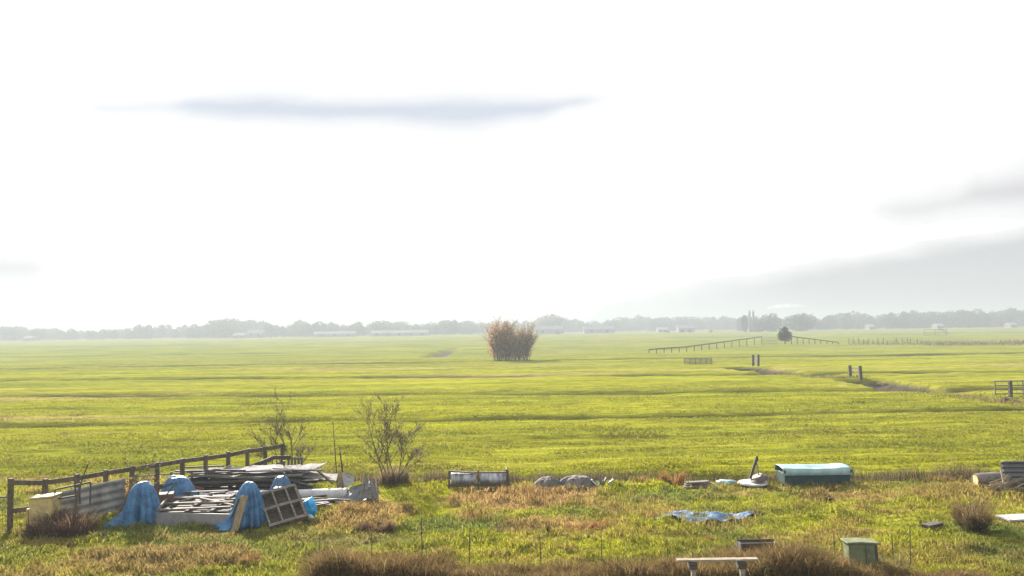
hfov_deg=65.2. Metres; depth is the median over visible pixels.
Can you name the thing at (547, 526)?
grass clump
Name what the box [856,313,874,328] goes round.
tree
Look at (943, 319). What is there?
tree
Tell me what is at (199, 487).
rusty sheets
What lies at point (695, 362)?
field gate
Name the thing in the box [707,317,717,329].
tree
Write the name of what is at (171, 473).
thin rail fence
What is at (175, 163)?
sky
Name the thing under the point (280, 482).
tarpaulin
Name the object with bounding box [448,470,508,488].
field roller
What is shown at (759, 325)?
tree
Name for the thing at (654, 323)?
tree
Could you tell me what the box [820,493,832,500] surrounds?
grass clump
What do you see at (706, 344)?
rail fence
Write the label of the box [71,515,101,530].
dead weed bush
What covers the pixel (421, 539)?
wire netting fence
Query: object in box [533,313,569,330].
tree
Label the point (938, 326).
farm shed
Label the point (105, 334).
tree
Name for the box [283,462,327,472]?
pale sheet
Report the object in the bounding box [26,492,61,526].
cream tub
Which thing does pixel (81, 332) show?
tree
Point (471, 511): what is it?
grass clump
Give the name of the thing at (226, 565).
yard grass
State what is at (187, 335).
tree
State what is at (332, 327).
tree
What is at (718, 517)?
flat tarpaulin
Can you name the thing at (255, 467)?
pale sheet
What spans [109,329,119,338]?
tree
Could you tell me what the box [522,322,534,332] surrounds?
tree
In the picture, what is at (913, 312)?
tree
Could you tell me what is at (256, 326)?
tree
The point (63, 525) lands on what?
dead weed bush
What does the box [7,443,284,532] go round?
rail fence
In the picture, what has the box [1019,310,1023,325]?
tree
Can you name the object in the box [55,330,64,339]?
tree
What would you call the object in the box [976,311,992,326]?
tree
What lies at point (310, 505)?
plastic bag
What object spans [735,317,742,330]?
tree
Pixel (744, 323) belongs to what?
tree
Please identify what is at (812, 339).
rail fence
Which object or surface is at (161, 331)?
tree
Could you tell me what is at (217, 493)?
loose board
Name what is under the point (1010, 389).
field gate
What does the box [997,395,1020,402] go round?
dead weed bush
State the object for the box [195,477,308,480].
plank
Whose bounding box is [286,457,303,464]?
picket section
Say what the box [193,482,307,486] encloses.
plank
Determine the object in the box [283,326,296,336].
tree
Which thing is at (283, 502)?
window frame
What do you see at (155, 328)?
tree
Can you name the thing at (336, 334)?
farm shed
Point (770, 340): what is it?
field gate
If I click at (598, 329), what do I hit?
farm shed
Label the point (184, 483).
tarpaulin
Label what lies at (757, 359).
dam gate
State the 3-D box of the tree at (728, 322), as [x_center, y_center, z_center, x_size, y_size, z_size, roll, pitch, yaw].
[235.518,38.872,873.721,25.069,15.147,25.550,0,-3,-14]
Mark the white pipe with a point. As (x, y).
(336, 493)
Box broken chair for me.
[273,472,290,488]
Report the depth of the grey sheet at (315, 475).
25.25 m
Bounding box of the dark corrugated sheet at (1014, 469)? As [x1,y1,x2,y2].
[1001,461,1023,491]
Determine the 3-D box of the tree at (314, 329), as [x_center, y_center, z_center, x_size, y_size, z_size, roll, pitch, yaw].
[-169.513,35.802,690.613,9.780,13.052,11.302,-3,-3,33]
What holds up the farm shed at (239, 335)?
on the ground at (562, 366)
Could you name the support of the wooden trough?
on the ground at (562, 366)
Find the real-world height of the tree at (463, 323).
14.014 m
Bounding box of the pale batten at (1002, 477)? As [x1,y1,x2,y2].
[1000,467,1005,490]
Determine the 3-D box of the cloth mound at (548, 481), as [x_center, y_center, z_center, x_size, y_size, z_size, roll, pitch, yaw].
[1.181,6.332,26.120,0.968,0.370,0.863,-3,-3,34]
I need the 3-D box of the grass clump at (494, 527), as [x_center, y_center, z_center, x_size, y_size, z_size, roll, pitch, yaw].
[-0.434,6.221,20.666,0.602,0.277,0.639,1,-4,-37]
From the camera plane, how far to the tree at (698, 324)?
859.65 m
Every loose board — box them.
[200,497,233,506]
[201,492,228,494]
[314,497,349,500]
[315,498,336,500]
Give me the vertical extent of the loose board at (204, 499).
0.319 m
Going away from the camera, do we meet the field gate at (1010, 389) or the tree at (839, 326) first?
the field gate at (1010, 389)
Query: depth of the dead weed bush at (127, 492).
23.31 m
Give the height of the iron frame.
0.655 m
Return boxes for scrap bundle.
[590,477,613,486]
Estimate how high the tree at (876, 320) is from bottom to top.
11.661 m
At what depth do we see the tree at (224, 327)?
689.58 m
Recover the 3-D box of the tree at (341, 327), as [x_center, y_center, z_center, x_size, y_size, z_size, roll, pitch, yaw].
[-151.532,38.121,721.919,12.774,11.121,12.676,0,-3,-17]
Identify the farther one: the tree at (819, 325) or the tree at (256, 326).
the tree at (256, 326)
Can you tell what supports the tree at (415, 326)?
on the ground at (562, 366)
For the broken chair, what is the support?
on the ground at (562, 366)
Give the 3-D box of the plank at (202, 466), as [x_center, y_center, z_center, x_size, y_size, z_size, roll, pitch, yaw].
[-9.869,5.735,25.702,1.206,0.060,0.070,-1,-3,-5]
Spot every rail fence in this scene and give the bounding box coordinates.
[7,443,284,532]
[135,468,212,491]
[649,336,761,352]
[791,336,838,343]
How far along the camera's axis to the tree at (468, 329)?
726.02 m
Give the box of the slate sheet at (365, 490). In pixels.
[335,474,378,502]
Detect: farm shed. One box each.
[23,336,36,340]
[233,333,247,337]
[247,330,265,337]
[313,331,356,336]
[370,330,428,335]
[535,326,563,333]
[583,326,614,332]
[656,327,667,331]
[676,325,694,331]
[864,324,874,329]
[931,323,944,328]
[1004,322,1017,327]
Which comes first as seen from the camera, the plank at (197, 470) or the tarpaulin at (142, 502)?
the tarpaulin at (142, 502)
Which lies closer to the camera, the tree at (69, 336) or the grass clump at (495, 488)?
the grass clump at (495, 488)
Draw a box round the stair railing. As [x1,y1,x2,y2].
[236,455,290,473]
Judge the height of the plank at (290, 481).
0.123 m
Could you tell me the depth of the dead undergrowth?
15.09 m
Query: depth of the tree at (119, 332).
777.21 m
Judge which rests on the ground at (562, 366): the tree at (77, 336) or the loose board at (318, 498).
the tree at (77, 336)
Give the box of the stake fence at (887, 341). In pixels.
[848,338,921,343]
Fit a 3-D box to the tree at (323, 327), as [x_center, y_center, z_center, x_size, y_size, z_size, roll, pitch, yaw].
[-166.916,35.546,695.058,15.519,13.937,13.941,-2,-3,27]
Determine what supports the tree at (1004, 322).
on the ground at (562, 366)
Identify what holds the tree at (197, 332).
on the ground at (562, 366)
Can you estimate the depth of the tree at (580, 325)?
847.59 m
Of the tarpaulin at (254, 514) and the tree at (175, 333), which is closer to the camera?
the tarpaulin at (254, 514)
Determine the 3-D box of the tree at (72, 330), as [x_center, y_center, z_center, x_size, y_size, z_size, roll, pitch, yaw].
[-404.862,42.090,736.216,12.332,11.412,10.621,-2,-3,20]
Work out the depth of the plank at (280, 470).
25.00 m
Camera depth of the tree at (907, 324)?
689.78 m
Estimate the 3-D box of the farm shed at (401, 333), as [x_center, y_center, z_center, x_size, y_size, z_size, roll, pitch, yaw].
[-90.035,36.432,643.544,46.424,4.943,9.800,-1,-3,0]
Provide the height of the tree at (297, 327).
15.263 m
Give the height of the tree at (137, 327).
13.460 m
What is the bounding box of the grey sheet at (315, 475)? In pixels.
[294,471,337,480]
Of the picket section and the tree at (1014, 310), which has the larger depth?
the tree at (1014, 310)
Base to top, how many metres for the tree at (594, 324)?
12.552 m
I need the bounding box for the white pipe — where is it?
[199,488,347,501]
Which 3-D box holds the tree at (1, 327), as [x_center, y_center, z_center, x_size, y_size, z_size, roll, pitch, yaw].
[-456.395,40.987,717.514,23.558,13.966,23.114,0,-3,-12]
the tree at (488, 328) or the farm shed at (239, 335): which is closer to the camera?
the farm shed at (239, 335)
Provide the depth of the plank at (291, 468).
25.19 m
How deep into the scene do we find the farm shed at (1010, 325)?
641.43 m
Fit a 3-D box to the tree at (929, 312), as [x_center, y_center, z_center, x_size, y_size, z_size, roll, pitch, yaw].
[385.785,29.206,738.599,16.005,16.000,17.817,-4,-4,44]
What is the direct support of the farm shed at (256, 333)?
on the ground at (562, 366)
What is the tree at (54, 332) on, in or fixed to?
on the ground at (562, 366)
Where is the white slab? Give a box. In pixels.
[995,514,1023,521]
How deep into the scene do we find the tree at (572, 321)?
868.88 m
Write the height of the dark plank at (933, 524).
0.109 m
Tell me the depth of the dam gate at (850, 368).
77.31 m
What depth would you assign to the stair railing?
26.58 m
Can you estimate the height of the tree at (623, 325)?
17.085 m
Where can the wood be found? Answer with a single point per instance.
(638, 326)
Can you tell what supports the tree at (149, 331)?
on the ground at (562, 366)
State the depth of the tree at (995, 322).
730.51 m
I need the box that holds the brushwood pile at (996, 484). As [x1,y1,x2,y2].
[985,474,1023,493]
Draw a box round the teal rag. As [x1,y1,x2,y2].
[716,479,735,484]
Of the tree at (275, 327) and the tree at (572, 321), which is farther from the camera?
the tree at (572, 321)
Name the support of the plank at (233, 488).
on the plank
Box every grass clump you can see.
[173,521,216,532]
[234,548,271,564]
[355,514,401,532]
[458,508,479,523]
[481,487,500,491]
[485,526,503,530]
[527,524,554,533]
[560,517,613,531]
[629,473,649,481]
[656,465,693,486]
[701,535,715,542]
[743,508,766,516]
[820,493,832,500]
[826,481,854,487]
[918,492,948,501]
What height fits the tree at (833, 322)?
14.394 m
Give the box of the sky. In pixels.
[0,0,1023,333]
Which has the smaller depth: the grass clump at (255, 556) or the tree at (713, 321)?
the grass clump at (255, 556)
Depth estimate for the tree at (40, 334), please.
693.31 m
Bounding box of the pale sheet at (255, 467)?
[234,464,300,473]
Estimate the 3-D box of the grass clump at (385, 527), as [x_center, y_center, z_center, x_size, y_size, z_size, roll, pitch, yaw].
[-3.476,6.128,20.817,1.629,0.516,1.084,-1,-3,0]
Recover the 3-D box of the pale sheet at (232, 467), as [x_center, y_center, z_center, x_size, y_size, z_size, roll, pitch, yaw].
[-9.455,5.805,25.500,2.096,0.118,0.703,-1,-3,0]
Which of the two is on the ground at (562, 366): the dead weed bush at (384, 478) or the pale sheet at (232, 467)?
the dead weed bush at (384, 478)
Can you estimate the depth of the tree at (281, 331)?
708.30 m
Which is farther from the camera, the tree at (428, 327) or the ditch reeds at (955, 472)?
the tree at (428, 327)
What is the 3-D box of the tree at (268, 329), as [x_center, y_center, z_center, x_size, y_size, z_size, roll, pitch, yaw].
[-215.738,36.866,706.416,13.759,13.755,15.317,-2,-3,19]
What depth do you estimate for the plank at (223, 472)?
24.98 m
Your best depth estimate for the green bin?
15.90 m
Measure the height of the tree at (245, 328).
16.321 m
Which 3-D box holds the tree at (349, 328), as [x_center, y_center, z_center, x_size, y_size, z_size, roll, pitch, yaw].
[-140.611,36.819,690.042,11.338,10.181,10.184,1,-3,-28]
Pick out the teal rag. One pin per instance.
(719, 481)
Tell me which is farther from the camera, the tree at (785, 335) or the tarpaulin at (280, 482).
the tree at (785, 335)
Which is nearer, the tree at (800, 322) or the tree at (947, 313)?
the tree at (800, 322)
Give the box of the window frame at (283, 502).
[261,483,309,527]
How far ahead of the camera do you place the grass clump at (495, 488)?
26.01 m
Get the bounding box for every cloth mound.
[532,476,561,489]
[560,475,596,489]
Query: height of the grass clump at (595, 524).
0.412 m
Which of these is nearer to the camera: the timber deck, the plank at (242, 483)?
the timber deck
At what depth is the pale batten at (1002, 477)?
24.11 m
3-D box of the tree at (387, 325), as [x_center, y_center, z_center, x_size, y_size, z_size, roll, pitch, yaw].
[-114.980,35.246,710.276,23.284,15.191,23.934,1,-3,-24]
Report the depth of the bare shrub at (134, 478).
22.97 m
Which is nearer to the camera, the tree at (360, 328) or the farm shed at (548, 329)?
the farm shed at (548, 329)
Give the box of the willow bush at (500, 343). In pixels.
[479,312,541,360]
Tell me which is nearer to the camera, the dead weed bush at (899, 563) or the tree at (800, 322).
the dead weed bush at (899, 563)
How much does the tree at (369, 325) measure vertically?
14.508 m
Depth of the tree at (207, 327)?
700.59 m
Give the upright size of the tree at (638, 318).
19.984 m
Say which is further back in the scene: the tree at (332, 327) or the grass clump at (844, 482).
the tree at (332, 327)
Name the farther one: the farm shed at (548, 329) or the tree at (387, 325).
the tree at (387, 325)
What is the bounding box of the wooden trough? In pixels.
[736,539,777,553]
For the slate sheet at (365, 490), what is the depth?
24.01 m
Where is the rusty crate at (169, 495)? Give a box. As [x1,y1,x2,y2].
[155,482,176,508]
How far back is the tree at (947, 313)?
761.31 m
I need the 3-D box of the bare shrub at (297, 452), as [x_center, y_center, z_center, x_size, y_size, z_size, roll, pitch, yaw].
[-8.270,5.059,28.256,2.931,3.369,1.364,-2,-3,15]
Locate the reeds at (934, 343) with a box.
[851,339,1023,345]
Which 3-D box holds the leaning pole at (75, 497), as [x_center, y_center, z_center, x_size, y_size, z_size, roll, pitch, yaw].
[-11.414,5.751,20.967,0.050,1.372,0.509,2,-4,-42]
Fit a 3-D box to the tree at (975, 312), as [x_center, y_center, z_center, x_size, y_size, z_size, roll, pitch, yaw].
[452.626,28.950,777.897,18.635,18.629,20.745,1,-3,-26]
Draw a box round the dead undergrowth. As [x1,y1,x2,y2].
[270,534,1023,575]
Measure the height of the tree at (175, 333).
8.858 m
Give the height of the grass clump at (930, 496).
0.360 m
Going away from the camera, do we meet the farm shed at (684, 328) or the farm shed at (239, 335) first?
the farm shed at (239, 335)
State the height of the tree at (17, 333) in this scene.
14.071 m
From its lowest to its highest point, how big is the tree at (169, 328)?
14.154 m
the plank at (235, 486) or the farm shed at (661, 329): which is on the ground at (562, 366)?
the farm shed at (661, 329)
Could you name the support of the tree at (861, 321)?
on the ground at (562, 366)
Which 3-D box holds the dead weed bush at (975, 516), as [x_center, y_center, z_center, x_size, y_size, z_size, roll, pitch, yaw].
[11.501,5.485,19.834,3.326,1.253,3.137,2,-4,-43]
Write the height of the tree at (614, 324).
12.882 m
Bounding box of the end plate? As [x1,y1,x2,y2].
[506,467,510,486]
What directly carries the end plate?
on the ground at (562, 366)
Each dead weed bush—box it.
[11,503,126,539]
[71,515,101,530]
[113,472,138,504]
[375,461,411,486]
[725,539,736,553]
[878,550,917,571]
[924,485,1020,533]
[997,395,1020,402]
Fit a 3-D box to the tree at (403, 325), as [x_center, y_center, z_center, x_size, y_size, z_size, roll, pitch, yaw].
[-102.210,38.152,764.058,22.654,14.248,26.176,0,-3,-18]
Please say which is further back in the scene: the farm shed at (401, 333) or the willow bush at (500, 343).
the farm shed at (401, 333)
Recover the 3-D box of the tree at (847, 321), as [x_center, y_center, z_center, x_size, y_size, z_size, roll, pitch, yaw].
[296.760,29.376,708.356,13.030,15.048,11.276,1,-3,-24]
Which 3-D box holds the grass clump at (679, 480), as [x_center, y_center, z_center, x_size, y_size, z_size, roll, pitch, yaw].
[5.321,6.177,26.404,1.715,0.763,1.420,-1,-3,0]
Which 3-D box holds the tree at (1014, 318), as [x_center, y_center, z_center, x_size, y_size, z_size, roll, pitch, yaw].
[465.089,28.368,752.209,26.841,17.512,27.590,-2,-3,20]
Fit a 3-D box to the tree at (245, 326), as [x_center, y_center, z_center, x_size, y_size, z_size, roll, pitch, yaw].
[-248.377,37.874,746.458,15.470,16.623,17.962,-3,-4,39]
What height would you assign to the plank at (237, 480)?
0.122 m
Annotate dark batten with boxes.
[230,498,239,518]
[317,470,333,483]
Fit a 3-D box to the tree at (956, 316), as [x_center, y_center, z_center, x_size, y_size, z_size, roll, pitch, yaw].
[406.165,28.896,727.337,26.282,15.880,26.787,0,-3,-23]
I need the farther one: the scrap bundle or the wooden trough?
the scrap bundle
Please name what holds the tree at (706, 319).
on the ground at (562, 366)
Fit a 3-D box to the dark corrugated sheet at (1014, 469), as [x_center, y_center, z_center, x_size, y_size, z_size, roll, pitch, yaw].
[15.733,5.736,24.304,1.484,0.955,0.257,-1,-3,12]
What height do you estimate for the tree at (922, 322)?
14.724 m
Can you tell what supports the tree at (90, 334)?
on the ground at (562, 366)
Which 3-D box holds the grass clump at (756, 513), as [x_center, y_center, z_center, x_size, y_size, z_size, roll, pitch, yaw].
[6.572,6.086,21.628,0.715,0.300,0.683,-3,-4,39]
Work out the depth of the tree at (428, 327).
710.62 m
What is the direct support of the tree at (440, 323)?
on the ground at (562, 366)
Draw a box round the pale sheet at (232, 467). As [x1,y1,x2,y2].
[195,466,250,473]
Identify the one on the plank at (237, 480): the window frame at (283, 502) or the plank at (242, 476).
the plank at (242, 476)
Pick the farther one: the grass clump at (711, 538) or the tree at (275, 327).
the tree at (275, 327)
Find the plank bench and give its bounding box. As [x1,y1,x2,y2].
[676,557,757,575]
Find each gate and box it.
[0,496,9,532]
[684,358,711,363]
[752,355,759,365]
[763,338,777,343]
[848,365,862,379]
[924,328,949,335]
[994,380,1023,396]
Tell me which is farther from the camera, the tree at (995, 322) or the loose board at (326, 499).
the tree at (995, 322)
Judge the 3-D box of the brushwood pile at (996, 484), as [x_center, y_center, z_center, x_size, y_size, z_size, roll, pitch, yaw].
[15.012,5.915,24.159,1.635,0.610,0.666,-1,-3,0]
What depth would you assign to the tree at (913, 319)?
722.77 m
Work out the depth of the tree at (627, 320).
897.38 m
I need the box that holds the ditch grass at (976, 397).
[778,372,1023,407]
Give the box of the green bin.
[840,537,878,564]
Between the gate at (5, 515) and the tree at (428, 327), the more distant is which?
the tree at (428, 327)
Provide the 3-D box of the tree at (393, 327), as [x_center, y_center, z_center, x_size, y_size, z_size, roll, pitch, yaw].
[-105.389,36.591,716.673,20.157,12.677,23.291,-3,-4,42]
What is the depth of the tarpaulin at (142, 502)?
21.53 m
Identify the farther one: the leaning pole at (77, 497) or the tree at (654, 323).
the tree at (654, 323)
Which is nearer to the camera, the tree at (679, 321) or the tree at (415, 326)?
the tree at (415, 326)
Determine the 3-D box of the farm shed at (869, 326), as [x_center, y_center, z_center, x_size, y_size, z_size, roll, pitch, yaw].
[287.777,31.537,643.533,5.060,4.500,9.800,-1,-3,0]
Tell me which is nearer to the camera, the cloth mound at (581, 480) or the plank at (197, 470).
the plank at (197, 470)
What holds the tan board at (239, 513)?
on the ground at (562, 366)
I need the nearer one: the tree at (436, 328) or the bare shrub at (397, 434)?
the bare shrub at (397, 434)
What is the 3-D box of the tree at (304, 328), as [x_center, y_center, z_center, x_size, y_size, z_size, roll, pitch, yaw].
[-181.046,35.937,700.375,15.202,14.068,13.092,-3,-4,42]
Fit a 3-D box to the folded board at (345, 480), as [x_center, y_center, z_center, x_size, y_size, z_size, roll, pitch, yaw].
[-5.343,6.262,25.664,0.482,0.623,0.472,-2,-3,16]
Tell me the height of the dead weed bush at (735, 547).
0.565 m
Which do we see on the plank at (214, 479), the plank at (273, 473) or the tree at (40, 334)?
the plank at (273, 473)
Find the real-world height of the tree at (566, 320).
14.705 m
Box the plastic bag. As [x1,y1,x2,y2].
[303,497,316,515]
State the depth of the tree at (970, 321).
718.68 m
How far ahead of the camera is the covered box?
25.82 m
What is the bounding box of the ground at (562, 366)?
[0,326,1023,575]
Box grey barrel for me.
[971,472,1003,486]
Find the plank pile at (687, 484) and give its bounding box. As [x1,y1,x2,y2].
[683,480,716,487]
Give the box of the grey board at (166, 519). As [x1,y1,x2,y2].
[154,512,229,526]
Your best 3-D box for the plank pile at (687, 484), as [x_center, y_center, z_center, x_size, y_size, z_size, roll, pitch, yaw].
[6.010,6.270,25.634,1.102,0.175,0.437,-1,-3,0]
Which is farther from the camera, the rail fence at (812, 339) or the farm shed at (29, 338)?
the farm shed at (29, 338)
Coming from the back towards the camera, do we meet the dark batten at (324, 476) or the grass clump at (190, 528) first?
the dark batten at (324, 476)
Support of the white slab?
on the ground at (562, 366)
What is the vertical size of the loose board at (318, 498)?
0.140 m
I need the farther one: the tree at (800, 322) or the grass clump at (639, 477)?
the tree at (800, 322)
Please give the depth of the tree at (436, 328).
702.97 m
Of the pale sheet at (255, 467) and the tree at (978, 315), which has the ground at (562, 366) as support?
the tree at (978, 315)
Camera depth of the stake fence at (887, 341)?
200.22 m
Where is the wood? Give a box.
[81,320,994,337]
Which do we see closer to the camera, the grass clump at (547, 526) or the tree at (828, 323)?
the grass clump at (547, 526)
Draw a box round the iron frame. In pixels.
[54,481,91,503]
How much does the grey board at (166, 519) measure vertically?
0.360 m
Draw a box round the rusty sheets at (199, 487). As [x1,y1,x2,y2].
[193,485,204,490]
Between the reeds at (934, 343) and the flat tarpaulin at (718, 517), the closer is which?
the flat tarpaulin at (718, 517)
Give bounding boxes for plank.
[175,469,220,471]
[185,465,223,467]
[188,473,303,478]
[191,478,301,483]
[192,469,271,473]
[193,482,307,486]
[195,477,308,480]
[196,485,311,490]
[208,469,245,470]
[208,486,269,487]
[216,472,304,475]
[243,469,314,471]
[250,480,312,482]
[272,468,321,470]
[921,521,943,528]
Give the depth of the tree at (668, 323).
850.89 m
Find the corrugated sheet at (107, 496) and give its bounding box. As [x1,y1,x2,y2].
[59,478,125,519]
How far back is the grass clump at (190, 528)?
21.27 m
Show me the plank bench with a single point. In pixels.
(692, 564)
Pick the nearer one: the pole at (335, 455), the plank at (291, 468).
the plank at (291, 468)
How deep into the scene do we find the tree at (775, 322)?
582.40 m
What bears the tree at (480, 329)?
on the ground at (562, 366)
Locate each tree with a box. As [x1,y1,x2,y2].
[0,326,17,340]
[0,326,28,340]
[25,327,48,339]
[45,328,60,339]
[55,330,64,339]
[60,332,74,339]
[66,328,74,339]
[73,330,79,339]
[78,330,83,338]
[84,330,102,339]
[98,328,109,338]
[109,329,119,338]
[116,329,123,338]
[120,328,141,338]
[133,324,144,338]
[142,324,155,338]
[152,326,157,337]
[156,325,167,337]
[164,324,173,337]
[169,329,179,337]
[173,327,184,337]
[184,327,192,337]
[186,325,209,337]
[202,320,216,337]
[210,319,242,337]
[231,321,256,335]
[240,320,254,332]
[246,319,261,329]
[260,322,274,336]
[272,324,280,336]
[277,325,286,336]
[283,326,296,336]
[287,320,303,336]
[297,321,311,336]
[309,322,320,335]
[314,321,328,330]
[327,321,337,330]
[337,324,346,330]
[344,325,354,330]
[351,321,367,335]
[366,320,385,334]
[371,320,392,330]
[389,322,402,329]
[399,321,410,328]
[401,325,413,329]
[409,324,418,329]
[418,324,432,334]
[431,324,441,334]
[438,320,446,334]
[440,320,455,334]
[449,319,460,334]
[458,320,475,333]
[459,322,477,333]
[474,324,484,333]
[485,321,501,332]
[519,320,529,328]
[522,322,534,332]
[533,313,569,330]
[540,315,567,320]
[558,319,574,331]
[564,320,577,331]
[576,320,584,331]
[591,322,600,325]
[607,320,618,330]
[609,317,629,330]
[621,317,633,330]
[631,314,645,330]
[643,318,664,330]
[662,317,673,329]
[670,316,687,329]
[683,317,706,329]
[702,317,709,329]
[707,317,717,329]
[718,317,736,329]
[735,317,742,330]
[741,315,748,331]
[748,318,769,331]
[761,313,782,331]
[776,326,792,343]
[783,313,816,330]
[815,320,824,329]
[821,314,838,328]
[821,317,831,329]
[831,313,850,328]
[838,310,860,328]
[840,313,854,328]
[850,313,873,328]
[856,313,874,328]
[869,317,883,328]
[875,313,903,328]
[897,311,911,328]
[909,310,919,327]
[909,312,919,327]
[913,312,928,327]
[924,311,935,327]
[927,311,949,327]
[935,313,949,327]
[945,310,953,327]
[947,311,975,327]
[950,310,982,327]
[963,311,978,327]
[971,308,983,326]
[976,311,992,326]
[982,313,1003,326]
[987,310,1008,326]
[995,310,1020,326]
[1005,307,1021,325]
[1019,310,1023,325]
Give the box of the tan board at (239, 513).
[231,496,247,530]
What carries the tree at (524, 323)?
on the ground at (562, 366)
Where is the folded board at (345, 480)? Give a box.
[337,472,354,487]
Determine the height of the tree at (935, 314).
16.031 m
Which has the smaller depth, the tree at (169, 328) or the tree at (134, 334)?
the tree at (134, 334)
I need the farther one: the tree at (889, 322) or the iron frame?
the tree at (889, 322)
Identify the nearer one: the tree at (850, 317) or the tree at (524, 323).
the tree at (850, 317)
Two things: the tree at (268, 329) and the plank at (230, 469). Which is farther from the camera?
the tree at (268, 329)
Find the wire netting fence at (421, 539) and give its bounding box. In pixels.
[319,516,910,565]
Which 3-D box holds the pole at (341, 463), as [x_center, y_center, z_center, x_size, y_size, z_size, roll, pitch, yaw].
[-5.567,5.999,26.237,0.194,1.393,0.054,-1,-3,0]
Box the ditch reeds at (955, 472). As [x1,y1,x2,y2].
[303,458,1002,483]
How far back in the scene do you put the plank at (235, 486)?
25.32 m
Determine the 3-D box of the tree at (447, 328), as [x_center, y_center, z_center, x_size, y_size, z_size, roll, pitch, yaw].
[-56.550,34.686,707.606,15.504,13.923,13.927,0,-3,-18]
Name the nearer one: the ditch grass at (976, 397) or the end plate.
the end plate
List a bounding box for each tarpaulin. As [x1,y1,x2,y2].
[102,481,161,528]
[161,475,197,495]
[212,481,266,530]
[270,476,289,489]
[657,510,754,522]
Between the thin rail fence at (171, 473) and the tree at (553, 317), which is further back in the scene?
the tree at (553, 317)
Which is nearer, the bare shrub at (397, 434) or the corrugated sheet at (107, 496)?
the corrugated sheet at (107, 496)
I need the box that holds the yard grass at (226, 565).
[0,470,1023,575]
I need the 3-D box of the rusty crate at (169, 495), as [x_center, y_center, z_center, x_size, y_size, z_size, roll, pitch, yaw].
[-9.768,5.955,22.730,0.723,0.980,0.510,-1,-3,0]
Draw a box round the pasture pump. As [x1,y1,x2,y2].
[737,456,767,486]
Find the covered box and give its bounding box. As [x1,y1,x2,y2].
[774,463,854,485]
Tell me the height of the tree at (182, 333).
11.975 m
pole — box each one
[72,464,88,516]
[74,480,77,519]
[333,426,337,486]
[339,450,343,487]
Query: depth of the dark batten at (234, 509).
21.29 m
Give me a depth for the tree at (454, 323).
708.87 m
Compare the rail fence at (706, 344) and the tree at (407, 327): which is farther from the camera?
the tree at (407, 327)
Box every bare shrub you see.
[114,451,170,488]
[245,387,318,463]
[353,391,431,481]
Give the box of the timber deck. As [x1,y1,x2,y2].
[156,490,235,513]

